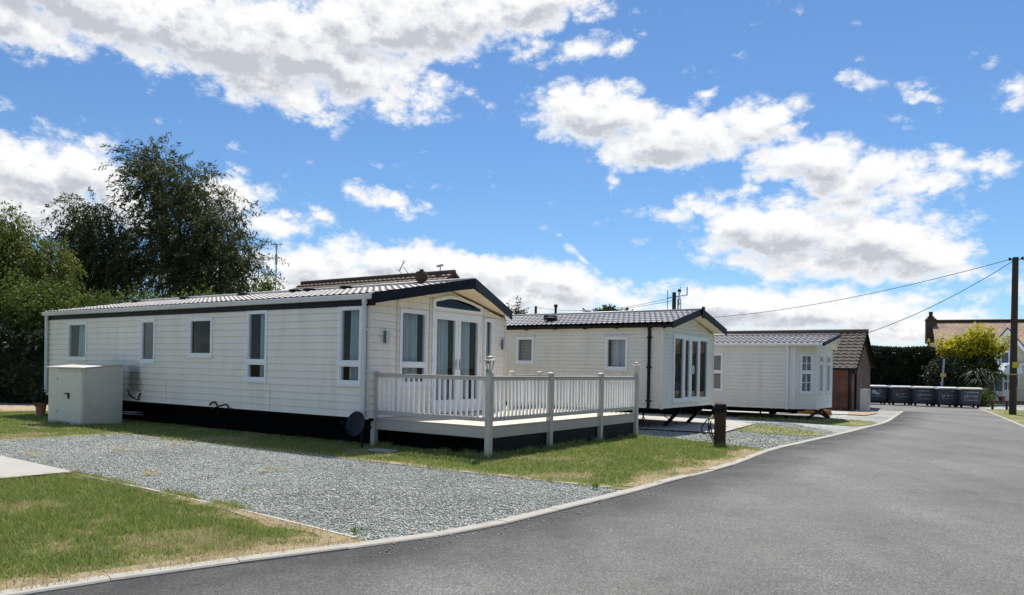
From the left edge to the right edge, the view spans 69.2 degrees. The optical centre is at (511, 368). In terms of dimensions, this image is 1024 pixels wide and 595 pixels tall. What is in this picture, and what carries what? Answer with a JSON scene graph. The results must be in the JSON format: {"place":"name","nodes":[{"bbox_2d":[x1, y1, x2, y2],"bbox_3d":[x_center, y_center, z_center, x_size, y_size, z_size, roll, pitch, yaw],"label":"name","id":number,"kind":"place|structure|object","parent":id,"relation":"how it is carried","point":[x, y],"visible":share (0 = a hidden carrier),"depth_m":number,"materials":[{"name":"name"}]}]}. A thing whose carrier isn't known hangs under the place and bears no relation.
{"place":"outdoors","nodes":[
{"label":"outdoors","id":0,"kind":"place"},
{"bbox_2d":[0,402,47,411],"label":"dirt path","id":1,"kind":"structure","parent":0,"point":[19,407],"depth_m":24.32,"materials":[{"name":"soil"}]},
{"bbox_2d":[0,455,69,477],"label":"concrete path","id":2,"kind":"structure","parent":0,"point":[10,467],"depth_m":10.54,"materials":[{"name":"beige concrete"}]},
{"bbox_2d":[0,472,364,592],"bbox_3d":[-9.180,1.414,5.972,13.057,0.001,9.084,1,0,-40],"label":"lawn","id":3,"kind":"structure","parent":0,"point":[178,554],"depth_m":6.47,"materials":[{"name":"green plant"}]},
{"bbox_2d":[67,468,249,509],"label":"grass","id":4,"kind":"structure","parent":3,"relation":"on","point":[190,495],"depth_m":8.88,"materials":[{"name":"green plant"}]},
{"bbox_2d":[0,536,357,589],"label":"worn margin","id":5,"kind":"object","parent":3,"relation":"on","point":[136,567],"visible":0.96,"depth_m":5.89,"materials":[{"name":"soil"}]},
{"bbox_2d":[71,475,344,537],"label":"gravel","id":6,"kind":"structure","parent":3,"relation":"on","point":[240,510],"depth_m":7.47,"materials":[{"name":"grey gravel"}]},
{"bbox_2d":[152,497,356,544],"bbox_3d":[-2.773,1.526,7.638,3.141,0.001,0.460,1,0,38],"label":"worn margin","id":7,"kind":"object","parent":3,"relation":"on","point":[322,535],"visible":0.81,"depth_m":7.29,"materials":[{"name":"soil"}]},
{"bbox_2d":[93,132,290,301],"bbox_3d":[-16.358,-5.485,38.135,9.795,13.666,8.535,1,0,0],"label":"birch tree","id":8,"kind":"object","parent":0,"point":[179,266],"visible":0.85,"depth_m":37.05,"materials":[{"name":"green plant"}]},
{"bbox_2d":[0,434,620,540],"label":"gravel drive","id":9,"kind":"structure","parent":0,"point":[390,513],"depth_m":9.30,"materials":[{"name":"grey gravel"}]},
{"bbox_2d":[19,449,46,456],"bbox_3d":[-7.822,1.396,12.103,0.580,0.147,0.289,1,0,21],"label":"dry grass tuft","id":10,"kind":"object","parent":9,"relation":"on","point":[28,454],"visible":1,"depth_m":12.10,"materials":[{"name":"beige plant"}]},
{"bbox_2d":[108,446,134,451],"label":"dry grass tuft","id":11,"kind":"object","parent":9,"relation":"on","point":[121,448],"visible":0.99,"depth_m":13.00,"materials":[{"name":"beige plant"}]},
{"bbox_2d":[131,468,161,475],"bbox_3d":[-5.082,1.454,10.310,0.468,0.150,0.348,1,0,-21],"label":"dry grass tuft","id":12,"kind":"object","parent":9,"relation":"on","point":[149,472],"visible":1,"depth_m":10.34,"materials":[{"name":"beige plant"}]},
{"bbox_2d":[163,439,199,444],"bbox_3d":[-6.326,1.405,14.220,0.561,0.192,0.431,1,0,0],"label":"dry grass tuft","id":13,"kind":"object","parent":9,"relation":"on","point":[179,442],"visible":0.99,"depth_m":14.19,"materials":[{"name":"beige plant"}]},
{"bbox_2d":[261,467,280,472],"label":"dry grass tuft","id":14,"kind":"object","parent":9,"relation":"on","point":[267,469],"visible":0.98,"depth_m":10.84,"materials":[{"name":"beige plant"}]},
{"bbox_2d":[350,525,363,532],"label":"weed","id":15,"kind":"object","parent":9,"relation":"on","point":[353,530],"visible":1,"depth_m":6.97,"materials":[{"name":"green plant"}]},
{"bbox_2d":[2,472,620,489],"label":"soil","id":16,"kind":"structure","parent":0,"point":[64,472],"depth_m":10.32,"materials":[{"name":"soil"}]},
{"bbox_2d":[0,433,117,440],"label":"edging board","id":17,"kind":"object","parent":16,"relation":"on","point":[55,437],"visible":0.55,"depth_m":15.14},
{"bbox_2d":[70,473,357,537],"bbox_3d":[-3.767,1.524,8.607,5.894,0.052,0.108,1,0,37],"label":"edging board","id":18,"kind":"object","parent":16,"relation":"on","point":[148,489],"visible":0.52,"depth_m":7.80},
{"bbox_2d":[275,244,277,286],"bbox_3d":[-10.529,-2.061,33.000,0.102,6.932,0.102,1,0,-22],"label":"radio mast","id":19,"kind":"object","parent":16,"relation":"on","point":[276,254],"visible":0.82,"depth_m":32.98,"materials":[{"name":"metal"}]},
{"bbox_2d":[121,433,605,487],"bbox_3d":[-3.669,1.527,13.118,11.678,0.051,0.035,1,0,32],"label":"edging board","id":20,"kind":"object","parent":16,"relation":"on","point":[379,462],"visible":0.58,"depth_m":12.11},
{"bbox_2d":[293,264,459,288],"bbox_3d":[-7.977,-1.906,39.801,12.430,6.717,8.500,1,0,34],"label":"bungalow","id":21,"kind":"object","parent":16,"relation":"on","point":[405,277],"visible":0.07,"depth_m":38.92,"materials":[{"name":"brown concrete"}]},
{"bbox_2d":[0,411,903,594],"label":"kerb","id":22,"kind":"structure","parent":16,"relation":"on","point":[82,582],"depth_m":6.57,"materials":[{"name":"concrete"}]},
{"bbox_2d":[506,297,532,313],"bbox_3d":[0.264,-1.123,40.040,1.526,5.557,1.637,1,0,12],"label":"slim tree","id":23,"kind":"object","parent":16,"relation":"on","point":[518,311],"visible":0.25,"depth_m":39.78,"materials":[{"name":"green plant"}]},
{"bbox_2d":[0,412,768,489],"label":"lawn","id":24,"kind":"structure","parent":0,"point":[627,487],"depth_m":13.28,"materials":[{"name":"green plant"}]},
{"bbox_2d":[0,319,48,403],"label":"tall hedge","id":25,"kind":"object","parent":24,"relation":"on","point":[21,367],"visible":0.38,"depth_m":26.36,"materials":[{"name":"green plant"}]},
{"bbox_2d":[0,263,60,339],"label":"hedgerow shrub","id":26,"kind":"object","parent":24,"relation":"on","point":[8,301],"visible":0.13,"depth_m":28.45,"materials":[{"name":"green plant"}]},
{"bbox_2d":[30,386,48,415],"bbox_3d":[-13.090,0.897,20.596,0.520,0.862,0.504,1,0,0],"label":"flower pot","id":27,"kind":"object","parent":24,"relation":"on","point":[41,401],"visible":0.98,"depth_m":20.52,"materials":[{"name":"ceramic"}]},
{"bbox_2d":[0,200,89,310],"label":"willow tree","id":28,"kind":"object","parent":24,"relation":"on","point":[35,264],"visible":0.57,"depth_m":31.63,"materials":[{"name":"green plant"}]},
{"bbox_2d":[2,271,93,340],"bbox_3d":[-17.649,-1.223,28.604,3.855,5.218,3.732,1,0,-34],"label":"hedgerow shrub","id":29,"kind":"object","parent":24,"relation":"on","point":[38,306],"visible":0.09,"depth_m":28.00,"materials":[{"name":"green plant"}]},
{"bbox_2d":[44,418,124,425],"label":"grass","id":30,"kind":"structure","parent":24,"relation":"on","point":[56,422],"depth_m":18.21,"materials":[{"name":"green plant"}]},
{"bbox_2d":[46,363,123,425],"bbox_3d":[-10.771,0.625,18.691,1.498,1.512,1.104,1,0,28],"label":"gas locker","id":31,"kind":"object","parent":24,"relation":"on","point":[84,393],"visible":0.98,"depth_m":18.30,"materials":[{"name":"beige paint"}]},
{"bbox_2d":[28,187,163,304],"bbox_3d":[-20.204,-3.691,35.972,6.395,9.936,5.146,1,0,0],"label":"birch tree","id":32,"kind":"object","parent":24,"relation":"on","point":[91,242],"visible":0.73,"depth_m":35.41,"materials":[{"name":"green plant"}]},
{"bbox_2d":[68,286,129,307],"bbox_3d":[-16.285,-0.913,29.508,3.985,4.660,3.726,1,0,0],"label":"hedgerow shrub","id":33,"kind":"object","parent":24,"relation":"on","point":[104,299],"visible":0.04,"depth_m":29.17,"materials":[{"name":"green plant"}]},
{"bbox_2d":[117,282,175,302],"bbox_3d":[-14.633,-0.992,29.985,3.852,4.825,3.824,1,0,0],"label":"hedgerow shrub","id":34,"kind":"object","parent":24,"relation":"on","point":[143,297],"visible":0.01,"depth_m":29.59,"materials":[{"name":"green plant"}]},
{"bbox_2d":[0,409,297,447],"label":"grass","id":35,"kind":"structure","parent":24,"relation":"on","point":[14,418],"depth_m":16.77,"materials":[{"name":"green plant"}]},
{"bbox_2d":[174,278,219,297],"bbox_3d":[-12.755,-1.112,30.451,3.854,5.166,3.867,1,0,43],"label":"hedgerow shrub","id":36,"kind":"object","parent":24,"relation":"on","point":[208,292],"visible":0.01,"depth_m":29.93,"materials":[{"name":"green plant"}]},
{"bbox_2d":[252,271,280,291],"bbox_3d":[-10.287,-1.300,30.955,1.107,5.518,1.278,1,0,-36],"label":"sapling","id":37,"kind":"object","parent":24,"relation":"on","point":[266,285],"visible":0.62,"depth_m":30.88,"materials":[{"name":"green plant"}]},
{"bbox_2d":[42,269,512,443],"bbox_3d":[-6.715,-0.449,19.759,13.920,3.790,5.050,1,0,34],"label":"static caravan","id":38,"kind":"object","parent":24,"relation":"on","point":[306,362],"visible":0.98,"depth_m":16.69,"materials":[{"name":"beige plastic"}]},
{"bbox_2d":[67,321,87,360],"bbox_3d":[-12.116,-0.760,20.877,1.110,1.088,0.292,1,0,34],"label":"window","id":39,"kind":"structure","parent":38,"relation":"in","point":[82,352],"depth_m":20.94,"materials":[{"name":"white plastic"}]},
{"bbox_2d":[138,319,155,363],"bbox_3d":[-9.190,-0.686,18.777,0.710,1.128,0.125,1,0,34],"label":"window","id":40,"kind":"structure","parent":38,"relation":"in","point":[147,326],"depth_m":18.81,"materials":[{"name":"white plastic"}]},
{"bbox_2d":[186,317,212,357],"bbox_3d":[-7.274,-0.726,17.585,0.980,0.958,0.312,1,0,34],"label":"window","id":41,"kind":"structure","parent":38,"relation":"in","point":[200,331],"depth_m":17.53,"materials":[{"name":"white plastic"}]},
{"bbox_2d":[244,310,267,382],"bbox_3d":[-5.544,-0.489,16.399,0.760,1.588,0.310,1,0,34],"label":"window","id":42,"kind":"structure","parent":38,"relation":"in","point":[263,363],"depth_m":16.39,"materials":[{"name":"white plastic"}]},
{"bbox_2d":[336,306,361,386],"bbox_3d":[-3.131,-0.444,14.754,0.700,1.588,0.314,1,0,34],"label":"window","id":43,"kind":"structure","parent":38,"relation":"in","point":[354,363],"depth_m":14.80,"materials":[{"name":"white plastic"}]},
{"bbox_2d":[399,308,428,386],"bbox_3d":[-2.143,-0.421,15.531,0.311,1.618,0.900,1,0,34],"label":"window","id":44,"kind":"structure","parent":38,"relation":"in","point":[408,364],"depth_m":15.62,"materials":[{"name":"white plastic"}]},
{"bbox_2d":[430,311,482,412],"bbox_3d":[-1.320,-0.129,16.745,0.323,2.190,1.820,1,0,34],"label":"patio door","id":45,"kind":"structure","parent":38,"relation":"in","point":[461,323],"depth_m":16.63,"materials":[{"name":"white plastic"}]},
{"bbox_2d":[432,296,482,314],"bbox_3d":[-1.192,-1.430,16.657,0.038,0.335,1.790,1,0,34],"label":"window","id":46,"kind":"structure","parent":38,"relation":"in","point":[447,303],"depth_m":16.57,"materials":[{"name":"white plastic"}]},
{"bbox_2d":[483,318,493,375],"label":"window","id":47,"kind":"structure","parent":38,"relation":"in","point":[491,321],"depth_m":17.74,"materials":[{"name":"white plastic"}]},
{"bbox_2d":[340,411,371,447],"bbox_3d":[-2.915,1.162,13.890,0.498,0.709,0.495,1,0,3],"label":"satellite dish","id":48,"kind":"object","parent":24,"relation":"on","point":[355,424],"visible":1,"depth_m":14.03,"materials":[{"name":"metal"}]},
{"bbox_2d":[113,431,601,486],"bbox_3d":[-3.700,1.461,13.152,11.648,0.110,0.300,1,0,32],"label":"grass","id":49,"kind":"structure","parent":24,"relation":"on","point":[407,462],"depth_m":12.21,"materials":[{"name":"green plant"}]},
{"bbox_2d":[123,433,613,486],"bbox_3d":[-3.592,1.511,13.213,11.714,0.001,0.213,1,0,32],"label":"worn margin","id":50,"kind":"object","parent":24,"relation":"on","point":[401,463],"visible":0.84,"depth_m":12.05,"materials":[{"name":"soil"}]},
{"bbox_2d":[367,448,396,452],"bbox_3d":[-2.378,1.509,13.620,0.500,0.035,0.280,1,0,34],"label":"utility cover","id":51,"kind":"object","parent":24,"relation":"on","point":[382,450],"visible":0.9,"depth_m":13.53,"materials":[{"name":"concrete"}]},
{"bbox_2d":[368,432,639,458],"bbox_3d":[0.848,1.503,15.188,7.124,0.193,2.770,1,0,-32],"label":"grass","id":52,"kind":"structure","parent":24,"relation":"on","point":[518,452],"depth_m":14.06,"materials":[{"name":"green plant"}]},
{"bbox_2d":[370,354,640,457],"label":"veranda deck","id":53,"kind":"structure","parent":24,"relation":"on","point":[488,430],"depth_m":14.33,"materials":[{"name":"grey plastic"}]},
{"bbox_2d":[614,450,757,486],"bbox_3d":[3.239,1.640,12.689,0.739,0.001,6.064,1,0,34],"label":"worn margin","id":54,"kind":"object","parent":24,"relation":"on","point":[682,471],"visible":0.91,"depth_m":11.96,"materials":[{"name":"soil"}]},
{"bbox_2d":[712,403,727,445],"bbox_3d":[4.466,1.203,15.965,0.301,0.900,0.287,1,0,20],"label":"timber post","id":55,"kind":"object","parent":24,"relation":"on","point":[719,411],"visible":0.96,"depth_m":15.86,"materials":[{"name":"brown wood"}]},
{"bbox_2d":[701,415,714,442],"bbox_3d":[4.197,1.291,15.803,0.376,0.618,0.096,1,0,-24],"label":"cable","id":56,"kind":"object","parent":55,"relation":"attached to","point":[708,425],"visible":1,"depth_m":15.79,"materials":[{"name":"grey plastic"}]},
{"bbox_2d":[713,440,729,446],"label":"grass","id":57,"kind":"structure","parent":24,"relation":"on","point":[718,444],"depth_m":15.78,"materials":[{"name":"green plant"}]},
{"bbox_2d":[0,0,1023,351],"label":"sky","id":58,"kind":"structure","parent":0,"point":[747,156],"materials":[{"name":"blue"}]},
{"bbox_2d":[32,401,1023,594],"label":"road","id":59,"kind":"structure","parent":0,"point":[941,512],"depth_m":7.06,"materials":[{"name":"grey asphalt"}]},
{"bbox_2d":[98,412,909,594],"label":"road wear","id":60,"kind":"object","parent":59,"relation":"on","point":[131,584],"visible":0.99,"depth_m":7.71,"materials":[{"name":"concrete"}]},
{"bbox_2d":[359,487,671,556],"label":"gravel","id":61,"kind":"structure","parent":59,"relation":"on","point":[528,519],"depth_m":7.75,"materials":[{"name":"grey gravel"}]},
{"bbox_2d":[870,385,887,403],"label":"wheeled bin","id":62,"kind":"object","parent":59,"relation":"on","point":[878,392],"visible":0.68,"depth_m":40.77,"materials":[{"name":"grey plastic"}]},
{"bbox_2d":[887,385,910,404],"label":"wheeled bin","id":63,"kind":"object","parent":59,"relation":"on","point":[895,393],"visible":0.97,"depth_m":40.10,"materials":[{"name":"grey plastic"}]},
{"bbox_2d":[910,386,933,405],"bbox_3d":[21.946,1.475,39.779,1.110,1.054,1.053,1,0,9],"label":"wheeled bin","id":64,"kind":"object","parent":59,"relation":"on","point":[922,394],"visible":1,"depth_m":39.40,"materials":[{"name":"grey plastic"}]},
{"bbox_2d":[940,359,945,404],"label":"sign post","id":65,"kind":"object","parent":59,"relation":"on","point":[942,375],"visible":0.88,"depth_m":41.15,"materials":[{"name":"metal"}]},
{"bbox_2d":[933,387,956,406],"bbox_3d":[22.832,1.492,39.179,1.110,1.054,1.053,1,0,6],"label":"wheeled bin","id":66,"kind":"object","parent":59,"relation":"on","point":[945,395],"visible":0.99,"depth_m":38.80,"materials":[{"name":"grey plastic"}]},
{"bbox_2d":[956,387,983,407],"bbox_3d":[23.678,1.507,38.579,1.110,1.054,1.053,1,0,10],"label":"wheeled bin","id":67,"kind":"object","parent":59,"relation":"on","point":[972,396],"visible":0.98,"depth_m":38.20,"materials":[{"name":"grey plastic"}]},
{"bbox_2d":[506,406,899,448],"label":"gravel yard","id":68,"kind":"structure","parent":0,"point":[878,416],"depth_m":25.39,"materials":[{"name":"grey gravel"}]},
{"bbox_2d":[638,415,752,431],"bbox_3d":[3.423,1.619,23.381,8.183,0.001,5.474,1,0,36],"label":"concrete pad","id":69,"kind":"object","parent":68,"relation":"on","point":[657,422],"visible":0.38,"depth_m":21.95,"materials":[{"name":"grey concrete"}]},
{"bbox_2d":[505,304,726,426],"bbox_3d":[1.262,-0.231,23.976,10.110,3.671,4.301,1,0,35],"label":"static caravan","id":70,"kind":"object","parent":69,"relation":"on","point":[671,351],"visible":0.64,"depth_m":21.24,"materials":[{"name":"plastic"}]},
{"bbox_2d":[514,335,535,363],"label":"window","id":71,"kind":"structure","parent":70,"relation":"in","point":[524,351],"depth_m":22.41,"materials":[{"name":"white plastic"}]},
{"bbox_2d":[603,334,629,370],"bbox_3d":[2.959,-0.436,20.662,0.810,0.998,0.314,1,0,35],"label":"window","id":72,"kind":"structure","parent":70,"relation":"in","point":[619,343],"depth_m":20.69,"materials":[{"name":"white plastic"}]},
{"bbox_2d":[672,334,708,402],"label":"glazed end doors","id":73,"kind":"structure","parent":70,"relation":"in","point":[690,353],"depth_m":21.35,"materials":[{"name":"white plastic"}]},
{"bbox_2d":[694,409,868,414],"bbox_3d":[10.969,1.773,31.221,8.000,0.001,7.558,1,0,0],"label":"concrete pad","id":74,"kind":"object","parent":68,"relation":"on","point":[705,411],"visible":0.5,"depth_m":29.60,"materials":[{"name":"grey concrete"}]},
{"bbox_2d":[699,333,840,418],"bbox_3d":[6.509,0.185,29.253,11.799,3.053,3.850,1,0,29],"label":"static caravan","id":75,"kind":"object","parent":74,"relation":"on","point":[778,373],"visible":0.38,"depth_m":26.12,"materials":[{"name":"white plastic"}]},
{"bbox_2d":[713,353,722,391],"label":"window","id":76,"kind":"structure","parent":75,"relation":"in","point":[719,388],"depth_m":26.83,"materials":[{"name":"white plastic"}]},
{"bbox_2d":[799,353,813,394],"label":"window","id":77,"kind":"structure","parent":75,"relation":"in","point":[806,387],"depth_m":25.66,"materials":[{"name":"white plastic"}]},
{"bbox_2d":[818,354,823,393],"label":"window","id":78,"kind":"structure","parent":75,"relation":"in","point":[821,357],"depth_m":26.29,"materials":[{"name":"white plastic"}]},
{"bbox_2d":[826,355,830,393],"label":"window","id":79,"kind":"structure","parent":75,"relation":"in","point":[828,358],"depth_m":27.06,"materials":[{"name":"white plastic"}]},
{"bbox_2d":[727,329,875,410],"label":"brick outbuilding","id":80,"kind":"structure","parent":68,"relation":"on","point":[853,361],"depth_m":33.90,"materials":[{"name":"brick"}]},
{"bbox_2d":[796,409,831,415],"bbox_3d":[11.618,1.673,28.577,0.120,0.205,1.404,1,0,-41],"label":"timber stack","id":81,"kind":"object","parent":68,"relation":"on","point":[812,411],"visible":0.58,"depth_m":28.60,"materials":[{"name":"brown wood"}]},
{"bbox_2d":[848,411,875,414],"bbox_3d":[14.541,1.833,30.858,1.074,0.001,4.067,1,0,38],"label":"soil margin","id":82,"kind":"object","parent":68,"relation":"on","point":[862,412],"visible":1,"depth_m":30.72,"materials":[{"name":"soil"}]},
{"bbox_2d":[860,389,870,410],"bbox_3d":[15.286,1.373,32.141,0.342,0.960,0.380,1,0,42],"label":"utility cabinet","id":83,"kind":"object","parent":82,"relation":"on","point":[864,399],"visible":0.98,"depth_m":32.01,"materials":[{"name":"grey plastic"}]},
{"bbox_2d":[638,422,838,449],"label":"gravel","id":84,"kind":"structure","parent":0,"point":[758,437],"depth_m":18.64,"materials":[{"name":"grey gravel"}]},
{"bbox_2d":[733,423,822,434],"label":"lawn","id":85,"kind":"structure","parent":0,"point":[791,432],"depth_m":20.52,"materials":[{"name":"green plant"}]},
{"bbox_2d":[739,414,876,425],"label":"lawn","id":86,"kind":"structure","parent":0,"point":[853,423],"depth_m":25.23,"materials":[{"name":"green plant"}]},
{"bbox_2d":[876,402,1023,410],"bbox_3d":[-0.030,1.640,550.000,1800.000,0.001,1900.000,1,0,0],"label":"ground","id":87,"kind":"structure","parent":0,"point":[995,404],"depth_m":45.63,"materials":[{"name":"grey concrete"}]},
{"bbox_2d":[582,304,632,311],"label":"distant tree","id":88,"kind":"object","parent":87,"relation":"on","point":[605,306],"visible":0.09,"depth_m":84.38,"materials":[{"name":"green plant"}]},
{"bbox_2d":[672,292,675,308],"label":"telegraph pole","id":89,"kind":"object","parent":87,"relation":"on","point":[673,300],"visible":0.21,"depth_m":49.88,"materials":[{"name":"brown wood"}]},
{"bbox_2d":[667,287,687,308],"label":"aerial array","id":90,"kind":"object","parent":87,"relation":"on","point":[678,296],"visible":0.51,"depth_m":50.98,"materials":[{"name":"metal"}]},
{"bbox_2d":[870,345,940,402],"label":"clipped hedge","id":91,"kind":"object","parent":87,"relation":"on","point":[899,366],"visible":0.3,"depth_m":44.45,"materials":[{"name":"green plant"}]},
{"bbox_2d":[917,352,971,404],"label":"shrub","id":92,"kind":"object","parent":87,"relation":"on","point":[933,377],"visible":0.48,"depth_m":42.68,"materials":[{"name":"green plant"}]},
{"bbox_2d":[927,322,1009,386],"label":"golden shrub","id":93,"kind":"object","parent":87,"relation":"on","point":[976,337],"visible":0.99,"depth_m":43.29,"materials":[{"name":"yellow plant"}]},
{"bbox_2d":[925,312,1023,362],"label":"house","id":94,"kind":"structure","parent":87,"relation":"on","point":[934,326],"depth_m":55.18,"materials":[{"name":"orange ceramic"}]},
{"bbox_2d":[998,351,1009,362],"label":"window","id":95,"kind":"structure","parent":94,"relation":"in","point":[1006,359],"depth_m":50.57,"materials":[{"name":"white plastic"}]},
{"bbox_2d":[943,343,1006,386],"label":"dark shrub","id":96,"kind":"object","parent":87,"relation":"on","point":[992,364],"visible":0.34,"depth_m":43.53,"materials":[{"name":"green plant"}]},
{"bbox_2d":[975,406,1023,426],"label":"kerb","id":97,"kind":"structure","parent":87,"relation":"on","point":[1014,422],"depth_m":29.28,"materials":[{"name":"concrete"}]},
{"bbox_2d":[998,396,1005,402],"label":"flower pot","id":98,"kind":"object","parent":87,"relation":"on","point":[1001,398],"visible":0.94,"depth_m":42.88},
{"bbox_2d":[990,364,1022,402],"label":"porch","id":99,"kind":"object","parent":87,"relation":"on","point":[1003,390],"visible":0.24,"depth_m":46.02,"materials":[{"name":"white plastic"}]},
{"bbox_2d":[998,363,1023,400],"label":"house extension","id":100,"kind":"object","parent":87,"relation":"on","point":[1020,387],"visible":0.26,"depth_m":46.64,"materials":[{"name":"white plastic"}]},
{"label":"telegraph pole","id":101,"kind":"object","parent":87,"relation":"on","visible":0},
{"bbox_2d":[541,297,671,310],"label":"overhead wire","id":102,"kind":"object","parent":101,"relation":"attached to","point":[601,309],"visible":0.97,"depth_m":52.79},
{"bbox_2d":[968,405,1023,410],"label":"gravel yard","id":103,"kind":"structure","parent":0,"point":[1002,407],"depth_m":39.05,"materials":[{"name":"grey gravel"}]},
{"bbox_2d":[958,368,1005,405],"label":"strap leaved shrub","id":104,"kind":"object","parent":103,"relation":"on","point":[982,379],"visible":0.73,"depth_m":41.41,"materials":[{"name":"green plant"}]},
{"bbox_2d":[975,386,995,406],"bbox_3d":[25.256,1.549,39.962,1.392,1.231,1.372,1,0,0],"label":"verge shrub","id":105,"kind":"object","parent":103,"relation":"on","point":[984,397],"visible":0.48,"depth_m":39.73,"materials":[{"name":"green plant"}]},
{"bbox_2d":[985,401,1023,409],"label":"rail fence","id":106,"kind":"object","parent":103,"relation":"on","point":[1005,402],"visible":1,"depth_m":36.31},
{"bbox_2d":[984,409,1023,424],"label":"lawn","id":107,"kind":"structure","parent":0,"point":[1019,415],"depth_m":30.99,"materials":[{"name":"green plant"}]},
{"bbox_2d":[1008,256,1023,414],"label":"telegraph pole","id":108,"kind":"object","parent":107,"relation":"on","point":[1014,364],"visible":0.97,"depth_m":31.50,"materials":[{"name":"brown wood"}]},
{"bbox_2d":[713,260,1006,317],"bbox_3d":[16.062,-3.953,40.799,0.028,1.617,21.092,1,0,-29],"label":"overhead wire","id":109,"kind":"object","parent":108,"relation":"attached to","point":[874,292],"visible":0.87,"depth_m":36.75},
{"bbox_2d":[868,261,1012,332],"bbox_3d":[18.965,-3.107,33.195,5.669,3.037,0.028,1,0,34],"label":"overhead wire","id":110,"kind":"object","parent":108,"relation":"attached to","point":[941,301],"visible":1,"depth_m":33.06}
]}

